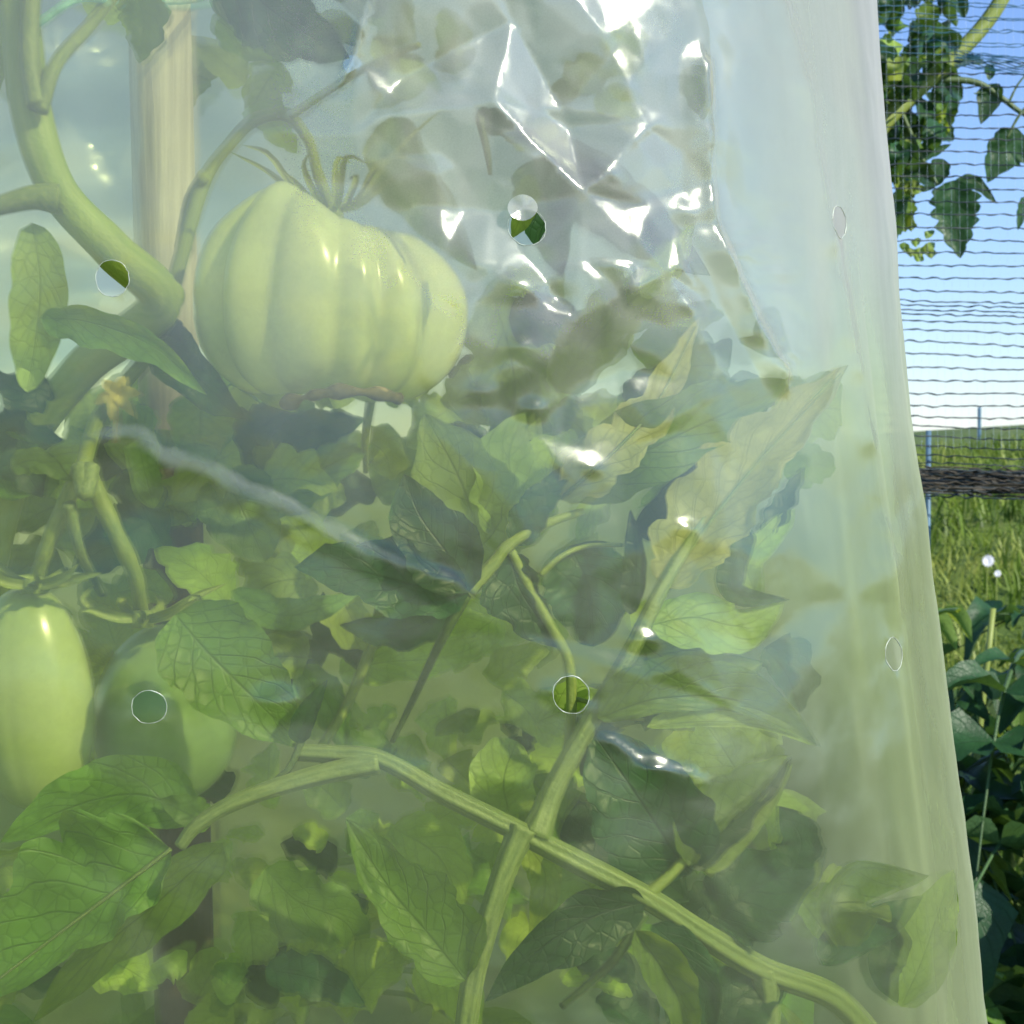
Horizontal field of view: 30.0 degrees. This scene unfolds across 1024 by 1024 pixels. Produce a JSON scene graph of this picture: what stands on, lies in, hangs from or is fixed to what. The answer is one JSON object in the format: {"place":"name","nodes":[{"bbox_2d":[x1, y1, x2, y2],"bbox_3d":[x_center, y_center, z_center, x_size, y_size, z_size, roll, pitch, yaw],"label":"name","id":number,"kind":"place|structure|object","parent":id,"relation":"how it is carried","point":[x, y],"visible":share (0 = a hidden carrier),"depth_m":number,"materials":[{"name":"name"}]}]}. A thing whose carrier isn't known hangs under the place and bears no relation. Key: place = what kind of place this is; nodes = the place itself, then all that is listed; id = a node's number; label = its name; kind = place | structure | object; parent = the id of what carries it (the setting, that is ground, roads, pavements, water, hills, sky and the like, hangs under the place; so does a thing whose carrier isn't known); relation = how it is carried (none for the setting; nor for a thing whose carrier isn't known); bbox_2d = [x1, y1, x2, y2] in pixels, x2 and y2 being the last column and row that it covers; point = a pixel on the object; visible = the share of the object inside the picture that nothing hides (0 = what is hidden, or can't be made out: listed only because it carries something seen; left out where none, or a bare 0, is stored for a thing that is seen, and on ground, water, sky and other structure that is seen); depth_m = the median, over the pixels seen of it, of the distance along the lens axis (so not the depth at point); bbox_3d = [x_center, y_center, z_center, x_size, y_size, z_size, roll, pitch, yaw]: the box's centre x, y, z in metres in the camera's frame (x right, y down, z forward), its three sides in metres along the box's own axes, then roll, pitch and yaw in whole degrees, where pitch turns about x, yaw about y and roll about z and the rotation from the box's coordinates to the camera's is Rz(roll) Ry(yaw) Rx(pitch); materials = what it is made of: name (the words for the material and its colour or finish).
{"place":"outdoors","nodes":[
{"label":"outdoors","id":0,"kind":"place"},
{"bbox_2d":[343,0,1023,432],"label":"sky","id":1,"kind":"structure","parent":0,"point":[935,284],"materials":[{"name":"blue"}]},
{"bbox_2d":[889,425,1023,905],"bbox_3d":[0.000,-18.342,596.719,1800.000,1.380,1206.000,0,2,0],"label":"ground","id":2,"kind":"structure","parent":0,"point":[1001,524],"depth_m":6.51,"materials":[{"name":"green plant"}]},
{"bbox_2d":[128,4,213,1023],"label":"wooden stake","id":3,"kind":"object","parent":2,"relation":"on","point":[162,122],"visible":0.33,"depth_m":0.57,"materials":[{"name":"brown wood"}]},
{"bbox_2d":[18,0,204,33],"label":"twine","id":4,"kind":"object","parent":3,"relation":"attached to","point":[53,11],"visible":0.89,"depth_m":0.46,"materials":[{"name":"white"}]},
{"bbox_2d":[0,0,958,1023],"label":"tomato plant","id":5,"kind":"object","parent":2,"relation":"on","point":[108,890],"visible":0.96,"depth_m":0.48,"materials":[{"name":"green plant"}]},
{"bbox_2d":[0,469,99,808],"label":"plum tomato","id":6,"kind":"object","parent":5,"relation":"attached to","point":[47,717],"visible":0.89,"depth_m":0.45,"materials":[{"name":"green food"}]},
{"bbox_2d":[79,476,236,795],"bbox_3d":[-0.087,0.032,0.473,0.037,0.083,0.045,0,2,0],"label":"plum tomato","id":7,"kind":"object","parent":5,"relation":"attached to","point":[197,747],"visible":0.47,"depth_m":0.47,"materials":[{"name":"green food"}]},
{"bbox_2d":[168,105,467,409],"bbox_3d":[-0.050,-0.067,0.487,0.077,0.082,0.064,0,2,0],"label":"ribbed tomato","id":8,"kind":"object","parent":5,"relation":"hanging from","point":[314,295],"visible":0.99,"depth_m":0.46,"materials":[{"name":"green food"}]},
{"bbox_2d":[0,0,987,1023],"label":"film cover","id":9,"kind":"object","parent":2,"relation":"on","point":[768,177],"visible":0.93,"depth_m":0.72,"materials":[{"name":"clear plastic"}]},
{"bbox_2d":[924,430,930,749],"bbox_3d":[0.296,0.499,1.377,0.004,1.115,0.004,0,2,0],"label":"fence rod","id":10,"kind":"object","parent":2,"relation":"on","point":[928,509],"visible":0.24,"depth_m":1.36,"materials":[{"name":"metal"}]},
{"bbox_2d":[877,0,1023,499],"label":"bird net","id":11,"kind":"object","parent":10,"relation":"attached to","point":[970,482],"visible":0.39,"depth_m":1.30,"materials":[{"name":"black plastic"}]},
{"bbox_2d":[844,0,1023,261],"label":"tomato plant","id":12,"kind":"object","parent":2,"relation":"on","point":[994,94],"visible":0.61,"depth_m":1.55,"materials":[{"name":"green plant"}]},
{"bbox_2d":[910,605,1023,1023],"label":"tomato plant","id":13,"kind":"object","parent":2,"relation":"on","point":[994,815],"visible":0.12,"depth_m":1.54,"materials":[{"name":"green plant"}]},
{"bbox_2d":[917,596,1023,887],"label":"tomato plant","id":14,"kind":"object","parent":2,"relation":"on","point":[978,610],"visible":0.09,"depth_m":2.27,"materials":[{"name":"green plant"}]},
{"bbox_2d":[977,407,980,440],"bbox_3d":[2.691,-0.499,11.003,0.021,0.211,0.021,0,2,0],"label":"fence rod","id":15,"kind":"object","parent":2,"relation":"on","point":[979,422],"visible":0.69,"depth_m":10.99,"materials":[{"name":"metal"}]},
{"bbox_2d":[982,555,993,648],"bbox_3d":[1.295,0.303,5.214,0.036,0.378,0.026,0,2,0],"label":"flower","id":16,"kind":"object","parent":2,"relation":"on","point":[988,560],"visible":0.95,"depth_m":5.20,"materials":[{"name":"white plant"}]},
{"bbox_2d":[994,570,1000,669],"bbox_3d":[1.270,0.352,5.016,0.020,0.402,0.024,0,2,0],"label":"flower","id":17,"kind":"object","parent":2,"relation":"on","point":[997,573],"visible":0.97,"depth_m":5.01,"materials":[{"name":"white plant"}]},
{"bbox_2d":[984,921,1023,1023],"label":"tomato plant","id":18,"kind":"object","parent":2,"relation":"on","point":[1008,968],"visible":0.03,"depth_m":1.53,"materials":[{"name":"green plant"}]}
]}

